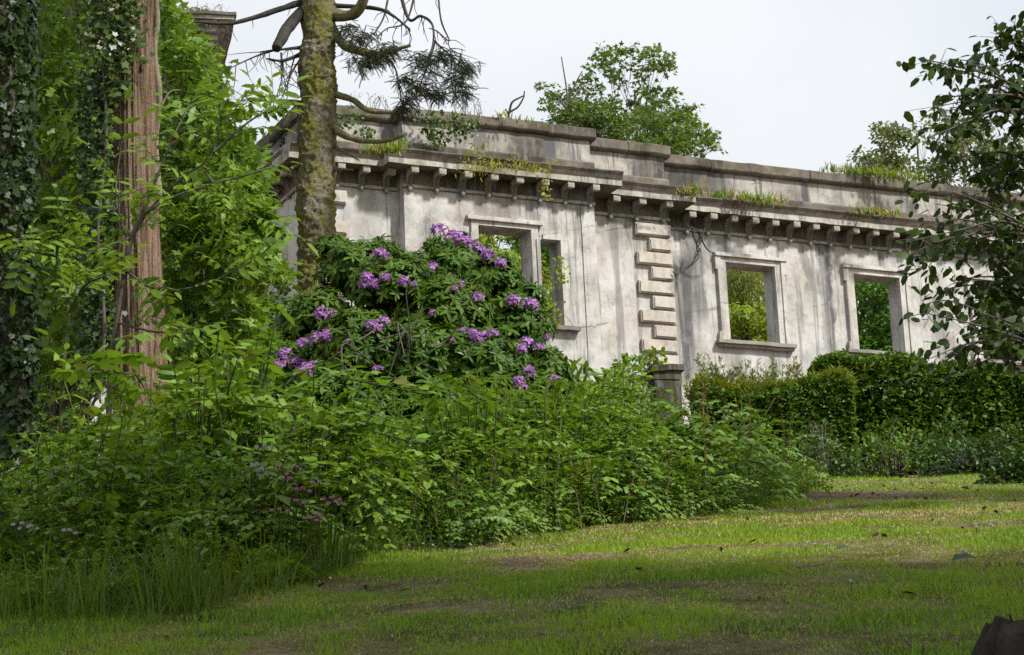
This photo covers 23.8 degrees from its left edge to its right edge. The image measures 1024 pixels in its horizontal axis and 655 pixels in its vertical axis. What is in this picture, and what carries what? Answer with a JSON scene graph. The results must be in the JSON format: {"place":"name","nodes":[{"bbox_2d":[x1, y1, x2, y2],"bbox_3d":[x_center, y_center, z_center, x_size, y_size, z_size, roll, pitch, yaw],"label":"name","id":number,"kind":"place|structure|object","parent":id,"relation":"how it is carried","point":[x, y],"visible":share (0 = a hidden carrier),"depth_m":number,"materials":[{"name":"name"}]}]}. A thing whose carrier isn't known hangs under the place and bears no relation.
{"place":"outdoors","nodes":[
{"label":"outdoors","id":0,"kind":"place"},
{"bbox_2d":[0,471,1023,654],"bbox_3d":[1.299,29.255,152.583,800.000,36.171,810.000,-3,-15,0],"label":"ground","id":1,"kind":"structure","parent":0,"point":[670,649],"depth_m":9.19,"materials":[{"name":"plant"}]},
{"bbox_2d":[0,521,32,598],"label":"campion plant","id":2,"kind":"object","parent":1,"relation":"on","point":[20,546],"visible":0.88,"depth_m":10.12,"materials":[{"name":"green plant"}]},
{"bbox_2d":[7,525,38,584],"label":"campion plant","id":3,"kind":"object","parent":1,"relation":"on","point":[28,527],"visible":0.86,"depth_m":10.12,"materials":[{"name":"green plant"}]},
{"bbox_2d":[0,0,46,510],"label":"ivy clad tree","id":4,"kind":"object","parent":1,"relation":"on","point":[19,400],"visible":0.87,"depth_m":14.58,"materials":[{"name":"green plant"}]},
{"bbox_2d":[50,528,77,594],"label":"campion plant","id":5,"kind":"object","parent":1,"relation":"on","point":[68,551],"visible":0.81,"depth_m":10.13,"materials":[{"name":"green plant"}]},
{"bbox_2d":[0,183,172,472],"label":"ash sapling","id":6,"kind":"object","parent":1,"relation":"on","point":[65,363],"visible":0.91,"depth_m":14.07,"materials":[{"name":"green plant"}]},
{"bbox_2d":[17,0,164,475],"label":"sycamore tree","id":7,"kind":"object","parent":1,"relation":"on","point":[61,66],"visible":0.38,"depth_m":22.53,"materials":[{"name":"green plant"}]},
{"bbox_2d":[20,0,174,462],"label":"beech tree","id":8,"kind":"object","parent":1,"relation":"on","point":[46,429],"visible":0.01,"depth_m":34.65,"materials":[{"name":"green plant"}]},
{"bbox_2d":[112,0,169,434],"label":"cedar tree","id":9,"kind":"object","parent":1,"relation":"on","point":[150,260],"visible":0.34,"depth_m":20.88,"materials":[{"name":"red plant"}]},
{"bbox_2d":[62,56,129,398],"bbox_3d":[-3.550,-0.913,20.682,0.626,3.090,0.892,-3,-15,0],"label":"ivy","id":10,"kind":"object","parent":9,"relation":"attached to","point":[99,297],"visible":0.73,"depth_m":20.82,"materials":[{"name":"green plant"}]},
{"bbox_2d":[67,0,159,113],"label":"ivy","id":11,"kind":"object","parent":9,"relation":"attached to","point":[116,50],"visible":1,"depth_m":21.05,"materials":[{"name":"green plant"}]},
{"bbox_2d":[154,0,209,194],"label":"creeper stem","id":12,"kind":"object","parent":9,"relation":"attached to","point":[156,37],"visible":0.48,"depth_m":22.32,"materials":[{"name":"plant"}]},
{"bbox_2d":[79,10,236,458],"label":"tall stone block","id":13,"kind":"structure","parent":1,"relation":"on","point":[223,37],"depth_m":65.91,"materials":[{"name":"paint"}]},
{"bbox_2d":[176,4,219,26],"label":"drooping fern","id":14,"kind":"object","parent":13,"relation":"on","point":[196,8],"visible":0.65,"depth_m":65.85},
{"bbox_2d":[36,57,318,426],"bbox_3d":[-2.061,-0.173,15.476,1.867,3.218,1.306,-7,-15,16],"label":"ash sapling","id":15,"kind":"object","parent":1,"relation":"on","point":[239,113],"visible":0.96,"depth_m":15.59,"materials":[{"name":"green plant"}]},
{"bbox_2d":[0,531,368,613],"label":"broad leaf weeds","id":16,"kind":"object","parent":1,"relation":"on","point":[300,565],"visible":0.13,"depth_m":10.74,"materials":[{"name":"green plant"}]},
{"bbox_2d":[134,329,318,497],"bbox_3d":[-1.509,0.597,12.714,0.982,1.299,0.722,-3,-15,0],"label":"ash sapling","id":17,"kind":"object","parent":1,"relation":"on","point":[167,376],"visible":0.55,"depth_m":12.82,"materials":[{"name":"green plant"}]},
{"bbox_2d":[158,45,295,340],"bbox_3d":[-4.462,-0.802,36.472,2.945,7.988,5.167,-1,-15,-6],"label":"beech tree","id":18,"kind":"object","parent":1,"relation":"on","point":[274,299],"depth_m":35.09,"materials":[{"name":"green plant"}]},
{"bbox_2d":[154,0,305,432],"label":"sycamore tree","id":19,"kind":"object","parent":1,"relation":"on","point":[180,49],"visible":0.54,"depth_m":27.43,"materials":[{"name":"green plant"}]},
{"bbox_2d":[0,485,472,629],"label":"tall grass","id":20,"kind":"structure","parent":1,"relation":"on","point":[179,602],"depth_m":9.51,"materials":[{"name":"plant"}]},
{"bbox_2d":[237,471,260,580],"bbox_3d":[-1.192,0.904,11.045,0.123,0.538,0.124,-13,-18,34],"label":"campion plant","id":21,"kind":"object","parent":1,"relation":"on","point":[250,501],"visible":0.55,"depth_m":11.08,"materials":[{"name":"green plant"}]},
{"bbox_2d":[246,461,263,554],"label":"campion plant","id":22,"kind":"object","parent":1,"relation":"on","point":[257,493],"visible":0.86,"depth_m":11.20,"materials":[{"name":"green plant"}]},
{"bbox_2d":[0,304,514,609],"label":"woodland undergrowth","id":23,"kind":"object","parent":1,"relation":"on","point":[128,482],"visible":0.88,"depth_m":12.15,"materials":[{"name":"green plant"}]},
{"bbox_2d":[255,442,273,552],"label":"campion plant","id":24,"kind":"object","parent":1,"relation":"on","point":[264,445],"visible":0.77,"depth_m":11.63,"materials":[{"name":"green plant"}]},
{"bbox_2d":[259,507,289,559],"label":"campion plant","id":25,"kind":"object","parent":1,"relation":"on","point":[278,528],"visible":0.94,"depth_m":10.94,"materials":[{"name":"green plant"}]},
{"bbox_2d":[269,469,288,554],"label":"campion plant","id":26,"kind":"object","parent":1,"relation":"on","point":[271,473],"visible":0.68,"depth_m":11.28,"materials":[{"name":"green plant"}]},
{"bbox_2d":[269,462,291,554],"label":"campion plant","id":27,"kind":"object","parent":1,"relation":"on","point":[284,494],"visible":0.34,"depth_m":11.39,"materials":[{"name":"green plant"}]},
{"bbox_2d":[275,476,300,562],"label":"campion plant","id":28,"kind":"object","parent":1,"relation":"on","point":[289,478],"visible":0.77,"depth_m":11.17,"materials":[{"name":"green plant"}]},
{"bbox_2d":[277,499,305,568],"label":"campion plant","id":29,"kind":"object","parent":1,"relation":"on","point":[295,521],"visible":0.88,"depth_m":11.05,"materials":[{"name":"green plant"}]},
{"bbox_2d":[282,464,302,553],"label":"campion plant","id":30,"kind":"object","parent":1,"relation":"on","point":[295,495],"visible":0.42,"depth_m":11.39,"materials":[{"name":"green plant"}]},
{"bbox_2d":[286,486,312,569],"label":"campion plant","id":31,"kind":"object","parent":1,"relation":"on","point":[302,510],"visible":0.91,"depth_m":11.16,"materials":[{"name":"green plant"}]},
{"bbox_2d":[293,516,319,579],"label":"campion plant","id":32,"kind":"object","parent":1,"relation":"on","point":[309,528],"visible":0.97,"depth_m":10.94,"materials":[{"name":"green plant"}]},
{"bbox_2d":[304,512,324,576],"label":"campion plant","id":33,"kind":"object","parent":1,"relation":"on","point":[317,531],"visible":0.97,"depth_m":11.04,"materials":[{"name":"green plant"}]},
{"bbox_2d":[303,480,328,547],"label":"campion plant","id":34,"kind":"object","parent":1,"relation":"on","point":[312,482],"visible":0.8,"depth_m":11.58,"materials":[{"name":"green plant"}]},
{"bbox_2d":[317,496,340,560],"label":"campion plant","id":35,"kind":"object","parent":1,"relation":"on","point":[331,498],"visible":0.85,"depth_m":11.36,"materials":[{"name":"green plant"}]},
{"bbox_2d":[317,500,349,562],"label":"campion plant","id":36,"kind":"object","parent":1,"relation":"on","point":[335,502],"visible":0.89,"depth_m":11.36,"materials":[{"name":"green plant"}]},
{"bbox_2d":[194,0,488,304],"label":"spruce tree","id":37,"kind":"object","parent":1,"relation":"on","point":[319,130],"visible":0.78,"depth_m":33.59,"materials":[{"name":"plant"}]},
{"bbox_2d":[206,223,574,447],"bbox_3d":[-0.886,0.256,17.869,2.723,2.618,2.291,-3,-15,0],"label":"rhododendron bush","id":38,"kind":"object","parent":1,"relation":"on","point":[457,323],"visible":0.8,"depth_m":17.88,"materials":[{"name":"green plant"}]},
{"bbox_2d":[404,477,421,545],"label":"seed stalk","id":39,"kind":"object","parent":1,"relation":"on","point":[417,491],"visible":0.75,"depth_m":13.38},
{"bbox_2d":[415,461,424,541],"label":"seed stalk","id":40,"kind":"object","parent":1,"relation":"on","point":[419,501],"visible":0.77,"depth_m":13.45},
{"bbox_2d":[426,464,439,546],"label":"seed stalk","id":41,"kind":"object","parent":1,"relation":"on","point":[434,504],"visible":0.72,"depth_m":13.61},
{"bbox_2d":[441,443,463,544],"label":"seed stalk","id":42,"kind":"object","parent":1,"relation":"on","point":[446,458],"visible":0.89,"depth_m":13.74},
{"bbox_2d":[484,450,497,540],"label":"seed stalk","id":43,"kind":"object","parent":1,"relation":"on","point":[489,484],"visible":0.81,"depth_m":13.77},
{"bbox_2d":[448,234,551,314],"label":"broadleaf tree","id":44,"kind":"object","parent":1,"relation":"on","point":[487,239],"visible":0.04,"depth_m":65.19,"materials":[{"name":"green plant"}]},
{"bbox_2d":[499,236,552,322],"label":"broadleaf tree","id":45,"kind":"object","parent":1,"relation":"on","point":[515,245],"visible":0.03,"depth_m":70.48,"materials":[{"name":"green plant"}]},
{"bbox_2d":[542,459,546,531],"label":"seed stalk","id":46,"kind":"object","parent":1,"relation":"on","point":[544,488],"visible":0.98,"depth_m":14.65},
{"bbox_2d":[553,446,561,532],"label":"seed stalk","id":47,"kind":"object","parent":1,"relation":"on","point":[555,487],"visible":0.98,"depth_m":14.82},
{"bbox_2d":[275,374,846,550],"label":"bramble undergrowth","id":48,"kind":"object","parent":1,"relation":"on","point":[726,493],"visible":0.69,"depth_m":16.44,"materials":[{"name":"green plant"}]},
{"bbox_2d":[335,368,804,551],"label":"nettle undergrowth","id":49,"kind":"object","parent":1,"relation":"on","point":[483,464],"visible":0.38,"depth_m":14.78,"materials":[{"name":"green plant"}]},
{"bbox_2d":[568,451,581,529],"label":"seed stalk","id":50,"kind":"object","parent":1,"relation":"on","point":[573,476],"visible":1,"depth_m":15.21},
{"bbox_2d":[558,354,609,407],"bbox_3d":[0.542,0.913,24.045,0.978,1.620,1.694,-3,-15,0],"label":"laurel bush","id":51,"kind":"object","parent":1,"relation":"on","point":[584,367],"visible":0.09,"depth_m":24.61,"materials":[{"name":"green plant"}]},
{"bbox_2d":[163,482,1023,639],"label":"leaf litter","id":52,"kind":"object","parent":1,"relation":"on","point":[873,534],"visible":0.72,"depth_m":12.15,"materials":[{"name":"plant"}]},
{"bbox_2d":[587,455,602,527],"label":"seed stalk","id":53,"kind":"object","parent":1,"relation":"on","point":[592,478],"visible":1,"depth_m":15.24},
{"bbox_2d":[586,345,669,417],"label":"elder bush","id":54,"kind":"object","parent":1,"relation":"on","point":[615,368],"visible":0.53,"depth_m":41.73,"materials":[{"name":"green plant"}]},
{"bbox_2d":[623,459,639,524],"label":"seed stalk","id":55,"kind":"object","parent":1,"relation":"on","point":[636,469],"visible":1,"depth_m":15.75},
{"bbox_2d":[254,105,1023,426],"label":"ruined house","id":56,"kind":"structure","parent":1,"relation":"on","point":[611,220],"depth_m":52.65,"materials":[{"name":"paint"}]},
{"bbox_2d":[267,120,287,195],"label":"ivy curtain","id":57,"kind":"object","parent":56,"relation":"attached to","point":[283,139],"visible":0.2,"depth_m":50.64,"materials":[{"name":"green plant"}]},
{"bbox_2d":[337,105,380,138],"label":"ivy clump","id":58,"kind":"object","parent":56,"relation":"on","point":[368,133],"visible":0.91,"depth_m":48.88,"materials":[{"name":"green plant"}]},
{"bbox_2d":[345,91,390,109],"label":"dry weed","id":59,"kind":"object","parent":56,"relation":"on","point":[380,98],"visible":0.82,"depth_m":50.50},
{"bbox_2d":[358,133,408,157],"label":"grass tuft","id":60,"kind":"object","parent":56,"relation":"on","point":[379,148],"visible":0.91,"depth_m":48.47,"materials":[{"name":"plant"}]},
{"bbox_2d":[413,109,487,150],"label":"ivy clump","id":61,"kind":"object","parent":56,"relation":"on","point":[433,133],"visible":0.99,"depth_m":50.10,"materials":[{"name":"green plant"}]},
{"bbox_2d":[449,95,481,114],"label":"dry weed","id":62,"kind":"object","parent":56,"relation":"on","point":[479,106],"visible":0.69,"depth_m":51.29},
{"bbox_2d":[454,139,548,181],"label":"fern clump","id":63,"kind":"object","parent":56,"relation":"on","point":[499,163],"visible":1,"depth_m":49.48,"materials":[{"name":"plant"}]},
{"bbox_2d":[466,214,543,320],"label":"window","id":64,"kind":"structure","parent":56,"relation":"in","point":[475,220],"depth_m":50.65,"materials":[{"name":"stone"}]},
{"bbox_2d":[467,109,547,125],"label":"grass tuft","id":65,"kind":"object","parent":56,"relation":"on","point":[506,115],"visible":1,"depth_m":51.01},
{"bbox_2d":[505,91,524,117],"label":"dead branch","id":66,"kind":"object","parent":56,"relation":"on","point":[509,111],"visible":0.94,"depth_m":52.97,"materials":[{"name":"wood"}]},
{"bbox_2d":[538,160,556,200],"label":"hanging vine","id":67,"kind":"object","parent":56,"relation":"hanging from","point":[549,167],"visible":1,"depth_m":49.69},
{"bbox_2d":[540,256,571,325],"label":"ivy sprig","id":68,"kind":"object","parent":56,"relation":"hanging from","point":[556,270],"visible":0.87,"depth_m":50.58,"materials":[{"name":"green plant"}]},
{"bbox_2d":[548,57,586,123],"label":"bare sapling","id":69,"kind":"object","parent":56,"relation":"on","point":[567,99],"visible":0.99,"depth_m":59.40,"materials":[{"name":"plant"}]},
{"bbox_2d":[541,95,629,140],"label":"shrub","id":70,"kind":"object","parent":56,"relation":"on","point":[579,111],"visible":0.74,"depth_m":59.21,"materials":[{"name":"green plant"}]},
{"bbox_2d":[533,40,727,157],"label":"tree","id":71,"kind":"object","parent":56,"relation":"on","point":[612,77],"visible":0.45,"depth_m":60.62,"materials":[{"name":"green plant"}]},
{"bbox_2d":[618,97,717,157],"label":"shrub","id":72,"kind":"object","parent":56,"relation":"on","point":[673,139],"visible":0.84,"depth_m":55.54,"materials":[{"name":"green plant"}]},
{"bbox_2d":[673,180,706,199],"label":"grass tuft","id":73,"kind":"object","parent":56,"relation":"on","point":[695,190],"visible":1,"depth_m":52.68,"materials":[{"name":"plant"}]},
{"bbox_2d":[672,225,714,276],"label":"dead creeper","id":74,"kind":"object","parent":56,"relation":"attached to","point":[697,246],"visible":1,"depth_m":53.17,"materials":[{"name":"plant"}]},
{"bbox_2d":[703,184,789,206],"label":"grass tuft","id":75,"kind":"object","parent":56,"relation":"on","point":[740,197],"visible":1,"depth_m":53.83,"materials":[{"name":"plant"}]},
{"bbox_2d":[712,251,796,351],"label":"window","id":76,"kind":"structure","parent":56,"relation":"in","point":[720,259],"depth_m":53.97,"materials":[{"name":"stone"}]},
{"bbox_2d":[819,159,926,183],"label":"grass tuft","id":77,"kind":"object","parent":56,"relation":"on","point":[868,171],"visible":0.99,"depth_m":55.92,"materials":[{"name":"plant"}]},
{"bbox_2d":[849,204,899,218],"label":"grass tuft","id":78,"kind":"object","parent":56,"relation":"on","point":[877,211],"visible":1,"depth_m":54.96,"materials":[{"name":"plant"}]},
{"bbox_2d":[841,263,922,358],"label":"window","id":79,"kind":"structure","parent":56,"relation":"in","point":[848,271],"depth_m":55.40,"materials":[{"name":"stone"}]},
{"bbox_2d":[964,275,1023,369],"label":"window","id":80,"kind":"structure","parent":56,"relation":"in","point":[980,356],"depth_m":56.51,"materials":[{"name":"stone"}]},
{"bbox_2d":[644,364,684,424],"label":"gate pier","id":81,"kind":"structure","parent":1,"relation":"on","point":[666,375],"depth_m":42.91,"materials":[{"name":"stone"}]},
{"bbox_2d":[665,432,674,520],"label":"seed stalk","id":82,"kind":"object","parent":1,"relation":"on","point":[668,481],"visible":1,"depth_m":16.21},
{"bbox_2d":[683,411,713,484],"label":"seed stalk","id":83,"kind":"object","parent":1,"relation":"on","point":[697,441],"visible":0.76,"depth_m":18.11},
{"bbox_2d":[688,383,708,443],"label":"seed stalk","id":84,"kind":"object","parent":1,"relation":"on","point":[705,391],"visible":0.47,"depth_m":18.77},
{"bbox_2d":[701,393,707,510],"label":"seed stalk","id":85,"kind":"object","parent":1,"relation":"on","point":[703,420],"visible":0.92,"depth_m":17.70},
{"bbox_2d":[700,373,714,475],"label":"seed stalk","id":86,"kind":"object","parent":1,"relation":"on","point":[702,380],"visible":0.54,"depth_m":19.25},
{"bbox_2d":[722,410,739,503],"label":"seed stalk","id":87,"kind":"object","parent":1,"relation":"on","point":[724,418],"visible":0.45,"depth_m":18.61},
{"bbox_2d":[718,393,754,478],"bbox_3d":[1.740,0.932,18.598,0.045,0.806,0.537,-13,-18,33],"label":"seed stalk","id":88,"kind":"object","parent":1,"relation":"on","point":[734,425],"visible":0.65,"depth_m":18.59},
{"bbox_2d":[726,269,765,337],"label":"conifer tree","id":89,"kind":"object","parent":1,"relation":"on","point":[742,286],"visible":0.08,"depth_m":65.05,"materials":[{"name":"green plant"}]},
{"bbox_2d":[728,299,767,341],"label":"broadleaf tree","id":90,"kind":"object","parent":1,"relation":"on","point":[745,322],"visible":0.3,"depth_m":60.42,"materials":[{"name":"green plant"}]},
{"bbox_2d":[747,392,754,479],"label":"seed stalk","id":91,"kind":"object","parent":1,"relation":"on","point":[749,400],"visible":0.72,"depth_m":18.68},
{"bbox_2d":[736,406,768,495],"bbox_3d":[1.876,0.990,18.964,0.108,0.804,0.057,-13,-10,3],"label":"seed stalk","id":92,"kind":"object","parent":1,"relation":"on","point":[743,422],"visible":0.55,"depth_m":18.99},
{"bbox_2d":[741,396,776,458],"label":"seed stalk","id":93,"kind":"object","parent":1,"relation":"on","point":[759,422],"visible":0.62,"depth_m":19.55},
{"bbox_2d":[668,353,861,476],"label":"golden hedge","id":94,"kind":"object","parent":1,"relation":"on","point":[829,392],"visible":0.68,"depth_m":41.35,"materials":[{"name":"green plant"}]},
{"bbox_2d":[783,412,792,470],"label":"seed stalk","id":95,"kind":"object","parent":1,"relation":"on","point":[790,424],"visible":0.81,"depth_m":19.29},
{"bbox_2d":[799,419,810,485],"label":"seed stalk","id":96,"kind":"object","parent":1,"relation":"on","point":[805,449],"visible":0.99,"depth_m":19.59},
{"bbox_2d":[806,413,815,485],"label":"seed stalk","id":97,"kind":"object","parent":1,"relation":"on","point":[807,458],"visible":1,"depth_m":19.89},
{"bbox_2d":[778,417,863,479],"bbox_3d":[4.737,1.927,38.163,1.222,1.217,1.699,0,-15,-10],"label":"shrub","id":98,"kind":"object","parent":1,"relation":"on","point":[832,469],"visible":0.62,"depth_m":37.77,"materials":[{"name":"green plant"}]},
{"bbox_2d":[854,281,892,350],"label":"broadleaf tree","id":99,"kind":"object","parent":1,"relation":"on","point":[874,324],"visible":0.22,"depth_m":64.62,"materials":[{"name":"green plant"}]},
{"bbox_2d":[843,419,932,477],"bbox_3d":[5.909,1.955,38.298,1.342,1.250,1.867,-8,-16,20],"label":"shrub","id":100,"kind":"object","parent":1,"relation":"on","point":[888,446],"visible":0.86,"depth_m":38.18,"materials":[{"name":"green plant"}]},
{"bbox_2d":[806,348,1023,476],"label":"clipped hedge","id":101,"kind":"object","parent":1,"relation":"on","point":[991,402],"visible":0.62,"depth_m":42.13,"materials":[{"name":"green plant"}]},
{"bbox_2d":[847,108,1023,191],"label":"tree","id":102,"kind":"object","parent":1,"relation":"on","point":[892,134],"visible":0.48,"depth_m":79.15,"materials":[{"name":"green plant"}]},
{"bbox_2d":[881,11,1023,389],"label":"camellia tree","id":103,"kind":"object","parent":1,"relation":"on","point":[1010,343],"visible":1,"depth_m":16.49,"materials":[{"name":"green plant"}]},
{"bbox_2d":[952,553,975,560],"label":"fallen leaf","id":104,"kind":"object","parent":1,"relation":"on","point":[960,556],"visible":1,"depth_m":9.99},
{"bbox_2d":[908,414,1023,476],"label":"shrub","id":105,"kind":"object","parent":1,"relation":"on","point":[962,464],"visible":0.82,"depth_m":37.31,"materials":[{"name":"green plant"}]},
{"bbox_2d":[980,292,1013,360],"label":"broadleaf tree","id":106,"kind":"object","parent":1,"relation":"on","point":[985,309],"visible":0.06,"depth_m":65.95,"materials":[{"name":"green plant"}]},
{"bbox_2d":[971,614,1023,654],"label":"tree stump","id":107,"kind":"object","parent":1,"relation":"on","point":[999,635],"visible":1,"depth_m":7.12,"materials":[{"name":"brown wood"}]},
{"bbox_2d":[973,443,1023,484],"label":"bush","id":108,"kind":"object","parent":1,"relation":"on","point":[1004,471],"visible":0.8,"depth_m":22.25,"materials":[{"name":"green plant"}]},
{"bbox_2d":[176,0,1023,329],"label":"sky","id":109,"kind":"structure","parent":0,"point":[798,84],"materials":[{"name":"white"}]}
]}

